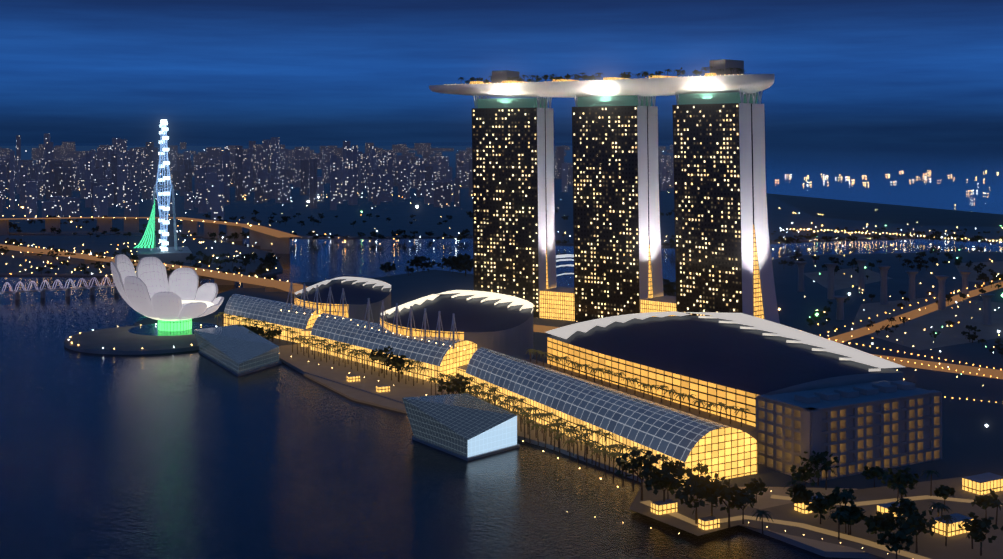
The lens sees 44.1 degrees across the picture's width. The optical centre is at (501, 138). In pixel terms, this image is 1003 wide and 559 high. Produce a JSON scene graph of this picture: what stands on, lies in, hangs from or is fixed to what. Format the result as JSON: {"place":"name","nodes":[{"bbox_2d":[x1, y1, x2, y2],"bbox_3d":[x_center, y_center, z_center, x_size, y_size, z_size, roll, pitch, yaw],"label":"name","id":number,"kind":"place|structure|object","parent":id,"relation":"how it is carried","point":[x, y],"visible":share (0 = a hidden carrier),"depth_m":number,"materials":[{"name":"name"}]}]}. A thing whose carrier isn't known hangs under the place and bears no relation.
{"place":"outdoors","nodes":[
{"label":"outdoors","id":0,"kind":"place"},
{"bbox_2d":[0,235,282,275],"bbox_3d":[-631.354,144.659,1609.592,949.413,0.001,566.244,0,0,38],"label":"land","id":1,"kind":"structure","parent":0,"point":[109,244],"depth_m":1592.51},
{"bbox_2d":[0,238,279,277],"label":"trees","id":2,"kind":"object","parent":1,"relation":"on","point":[271,259],"visible":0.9,"depth_m":1401.50,"materials":[{"name":"green plant"}]},
{"bbox_2d":[0,270,282,276],"bbox_3d":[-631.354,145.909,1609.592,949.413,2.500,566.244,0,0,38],"label":"bridge","id":3,"kind":"structure","parent":1,"relation":"attached to","point":[107,274],"depth_m":1329.86,"materials":[{"name":"concrete"}]},
{"bbox_2d":[137,119,191,263],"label":"singapore flyer","id":4,"kind":"object","parent":1,"relation":"on","point":[165,254],"visible":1,"depth_m":1455.41,"materials":[{"name":"white metal"}]},
{"bbox_2d":[134,200,154,247],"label":"green sail structure","id":5,"kind":"object","parent":4,"relation":"on","point":[147,240],"visible":1,"depth_m":1438.07,"materials":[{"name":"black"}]},
{"bbox_2d":[0,142,1002,558],"bbox_3d":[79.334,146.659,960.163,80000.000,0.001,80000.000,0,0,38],"label":"sea water","id":6,"kind":"structure","parent":0,"point":[194,454],"depth_m":575.77,"materials":[{"name":"blue liquid"}]},
{"bbox_2d":[0,277,118,299],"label":"pedestrian bridge","id":7,"kind":"structure","parent":6,"relation":"in","point":[42,292],"depth_m":1150.15,"materials":[{"name":"metal"}]},
{"bbox_2d":[64,322,220,354],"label":"museum platform","id":8,"kind":"structure","parent":6,"relation":"in","point":[135,340],"depth_m":885.50,"materials":[{"name":"concrete"}]},
{"bbox_2d":[144,300,212,330],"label":"museum base","id":9,"kind":"object","parent":8,"relation":"on","point":[174,325],"visible":0.29,"depth_m":930.49,"materials":[{"name":"green glass"}]},
{"bbox_2d":[110,254,223,319],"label":"art science museum petals","id":10,"kind":"object","parent":9,"relation":"on","point":[148,288],"visible":0.98,"depth_m":949.84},
{"bbox_2d":[0,218,289,291],"bbox_3d":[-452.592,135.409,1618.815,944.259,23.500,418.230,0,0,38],"label":"bridge piers","id":11,"kind":"structure","parent":6,"relation":"in","point":[281,245],"depth_m":1781.53,"materials":[{"name":"concrete"}]},
{"bbox_2d":[193,324,281,376],"bbox_3d":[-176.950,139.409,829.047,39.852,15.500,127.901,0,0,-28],"label":"crystal pavilion","id":12,"kind":"structure","parent":6,"relation":"in","point":[238,350],"depth_m":809.89,"materials":[{"name":"grey glass"}]},
{"bbox_2d":[402,393,519,460],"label":"crystal pavilion","id":13,"kind":"structure","parent":6,"relation":"in","point":[466,426],"depth_m":587.22,"materials":[{"name":"grey glass"}]},
{"bbox_2d":[0,146,1002,244],"bbox_3d":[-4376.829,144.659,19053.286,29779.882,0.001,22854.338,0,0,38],"label":"distant land","id":14,"kind":"structure","parent":0,"point":[852,216],"depth_m":2341.74,"materials":[{"name":"black"}]},
{"bbox_2d":[0,133,673,220],"bbox_3d":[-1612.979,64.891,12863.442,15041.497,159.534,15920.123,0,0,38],"label":"city skyline","id":15,"kind":"structure","parent":14,"relation":"on","point":[103,178],"depth_m":2994.07},
{"bbox_2d":[9,209,673,228],"bbox_3d":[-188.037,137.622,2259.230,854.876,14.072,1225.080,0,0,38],"label":"city park trees","id":16,"kind":"object","parent":14,"relation":"on","point":[284,218],"visible":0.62,"depth_m":2147.03,"materials":[{"name":"brown plant"}]},
{"bbox_2d":[2,150,1002,553],"bbox_3d":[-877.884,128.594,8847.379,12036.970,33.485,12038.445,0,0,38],"label":"lamps","id":17,"kind":"object","parent":14,"relation":"on","point":[666,236],"visible":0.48,"depth_m":1451.16,"materials":[{"name":"glass"}]},
{"bbox_2d":[9,232,999,246],"bbox_3d":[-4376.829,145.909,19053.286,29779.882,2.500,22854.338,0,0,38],"label":"shore ground edge","id":18,"kind":"object","parent":14,"relation":"attached to","point":[453,236],"visible":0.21,"depth_m":1840.54,"materials":[{"name":"concrete"}]},
{"bbox_2d":[9,222,1002,251],"bbox_3d":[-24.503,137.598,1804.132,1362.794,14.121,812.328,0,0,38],"label":"shore trees","id":19,"kind":"object","parent":14,"relation":"on","point":[789,240],"visible":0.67,"depth_m":1758.97,"materials":[{"name":"green plant"}]},
{"bbox_2d":[562,227,999,238],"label":"shoreline lights","id":20,"kind":"object","parent":14,"relation":"on","point":[877,229],"visible":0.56,"depth_m":1905.92,"materials":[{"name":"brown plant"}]},
{"bbox_2d":[135,251,1002,552],"bbox_3d":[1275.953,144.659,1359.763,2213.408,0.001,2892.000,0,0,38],"label":"ground","id":21,"kind":"structure","parent":0,"point":[971,409],"depth_m":898.10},
{"bbox_2d":[224,294,320,342],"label":"shoppes","id":22,"kind":"structure","parent":21,"relation":"on","point":[259,309],"depth_m":914.88,"materials":[{"name":"blue glass"}]},
{"bbox_2d":[294,277,390,323],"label":"theatre hall","id":23,"kind":"structure","parent":21,"relation":"on","point":[359,291],"depth_m":939.37,"materials":[{"name":"grey metal"}]},
{"bbox_2d":[301,327,467,379],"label":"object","id":24,"kind":"object","parent":21,"relation":"on","point":[306,334],"visible":0.1,"depth_m":861.95,"materials":[{"name":"yellow"}]},
{"bbox_2d":[310,313,476,382],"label":"shoppes","id":25,"kind":"structure","parent":21,"relation":"on","point":[435,359],"depth_m":779.73,"materials":[{"name":"blue glass"}]},
{"bbox_2d":[285,282,458,348],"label":"masts","id":26,"kind":"object","parent":25,"relation":"on","point":[383,307],"visible":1,"depth_m":762.99,"materials":[{"name":"white metal"}]},
{"bbox_2d":[380,253,473,275],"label":"trees","id":27,"kind":"object","parent":21,"relation":"on","point":[461,262],"visible":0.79,"depth_m":1340.60,"materials":[{"name":"brown plant"}]},
{"bbox_2d":[380,290,532,359],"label":"casino hall","id":28,"kind":"structure","parent":21,"relation":"on","point":[501,323],"depth_m":824.11,"materials":[{"name":"grey metal"}]},
{"bbox_2d":[214,312,750,491],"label":"palm trees","id":29,"kind":"object","parent":21,"relation":"on","point":[587,443],"visible":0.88,"depth_m":615.66,"materials":[{"name":"green plant"}]},
{"bbox_2d":[0,217,1002,378],"bbox_3d":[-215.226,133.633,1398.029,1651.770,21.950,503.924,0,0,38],"label":"bayfront avenue road","id":30,"kind":"structure","parent":21,"relation":"on","point":[912,363],"depth_m":1222.18,"materials":[{"name":"grey asphalt"}]},
{"bbox_2d":[134,322,884,558],"bbox_3d":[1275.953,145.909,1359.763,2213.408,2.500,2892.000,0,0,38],"label":"seawall","id":31,"kind":"object","parent":21,"relation":"attached to","point":[814,549],"visible":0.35,"depth_m":463.12,"materials":[{"name":"concrete"}]},
{"bbox_2d":[304,374,406,413],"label":"event plaza steps","id":32,"kind":"structure","parent":31,"relation":"on","point":[353,394],"depth_m":699.67,"materials":[{"name":"grey concrete"}]},
{"bbox_2d":[472,98,556,317],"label":"hotel tower","id":33,"kind":"structure","parent":21,"relation":"on","point":[514,250],"depth_m":1012.03,"materials":[{"name":"black glass"}]},
{"bbox_2d":[474,95,551,107],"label":"support columns","id":34,"kind":"structure","parent":33,"relation":"on","point":[538,101],"depth_m":1017.97,"materials":[{"name":"metal"}]},
{"bbox_2d":[237,324,895,539],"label":"trees","id":35,"kind":"object","parent":21,"relation":"on","point":[708,490],"visible":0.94,"depth_m":474.93,"materials":[{"name":"green plant"}]},
{"bbox_2d":[540,287,675,320],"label":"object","id":36,"kind":"object","parent":21,"relation":"on","point":[557,303],"visible":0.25,"depth_m":988.83,"materials":[{"name":"gold glass"}]},
{"bbox_2d":[466,347,756,483],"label":"shoppes","id":37,"kind":"structure","parent":21,"relation":"on","point":[687,439],"depth_m":573.36,"materials":[{"name":"blue glass"}]},
{"bbox_2d":[572,95,663,321],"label":"hotel tower","id":38,"kind":"structure","parent":21,"relation":"on","point":[617,245],"depth_m":959.48,"materials":[{"name":"black glass"}]},
{"bbox_2d":[574,94,655,106],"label":"support columns","id":39,"kind":"structure","parent":38,"relation":"on","point":[639,100],"depth_m":956.47,"materials":[{"name":"white metal"}]},
{"bbox_2d":[524,359,756,439],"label":"expo terrace","id":40,"kind":"structure","parent":21,"relation":"on","point":[750,430],"depth_m":609.47,"materials":[{"name":"concrete"}]},
{"bbox_2d":[545,311,904,426],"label":"convention center","id":41,"kind":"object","parent":21,"relation":"on","point":[740,360],"depth_m":638.60,"materials":[{"name":"black"}]},
{"bbox_2d":[672,92,779,323],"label":"hotel tower","id":42,"kind":"structure","parent":21,"relation":"on","point":[723,261],"depth_m":893.14,"materials":[{"name":"black glass"}]},
{"bbox_2d":[429,74,773,97],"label":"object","id":43,"kind":"structure","parent":42,"relation":"on","point":[747,83],"depth_m":946.31,"materials":[{"name":"white metal"}]},
{"bbox_2d":[675,88,761,104],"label":"support columns","id":44,"kind":"structure","parent":42,"relation":"on","point":[742,97],"depth_m":887.44,"materials":[{"name":"white metal"}]},
{"bbox_2d":[556,254,993,324],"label":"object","id":45,"kind":"object","parent":21,"relation":"on","point":[986,298],"visible":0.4,"depth_m":1116.80,"materials":[{"name":"concrete"}]},
{"bbox_2d":[663,247,1002,356],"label":"garden trees","id":46,"kind":"object","parent":21,"relation":"on","point":[669,289],"visible":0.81,"depth_m":1183.65,"materials":[{"name":"green plant"}]},
{"bbox_2d":[756,380,941,482],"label":"building","id":47,"kind":"structure","parent":21,"relation":"on","point":[858,427],"depth_m":541.69,"materials":[{"name":"concrete"}]},
{"bbox_2d":[279,344,863,551],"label":"promenade pavement","id":48,"kind":"structure","parent":0,"point":[369,382],"depth_m":718.12,"materials":[{"name":"grey concrete"}]},
{"bbox_2d":[347,375,1002,536],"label":"kiosks","id":49,"kind":"object","parent":48,"relation":"on","point":[983,483],"visible":0.6,"depth_m":479.34,"materials":[{"name":"gold metal"}]},
{"bbox_2d":[458,59,745,83],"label":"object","id":50,"kind":"structure","parent":0,"point":[726,67],"depth_m":964.93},
{"bbox_2d":[629,476,1002,558],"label":"plaza pavement","id":51,"kind":"structure","parent":0,"point":[958,546],"depth_m":470.87,"materials":[{"name":"grey concrete"}]},
{"bbox_2d":[658,451,1002,558],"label":"trees","id":52,"kind":"object","parent":51,"relation":"on","point":[900,482],"visible":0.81,"depth_m":465.65,"materials":[{"name":"green plant"}]},
{"bbox_2d":[640,495,1001,558],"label":"footpath","id":53,"kind":"structure","parent":0,"point":[820,530],"depth_m":469.51,"materials":[{"name":"grey concrete"}]},
{"bbox_2d":[804,261,1002,349],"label":"lawn","id":54,"kind":"structure","parent":0,"point":[917,336],"depth_m":1009.26,"materials":[{"name":"green plant"}]},
{"bbox_2d":[827,281,1002,342],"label":"elevated road","id":55,"kind":"structure","parent":54,"relation":"on","point":[910,315],"depth_m":1008.99,"materials":[{"name":"concrete"}]}
]}

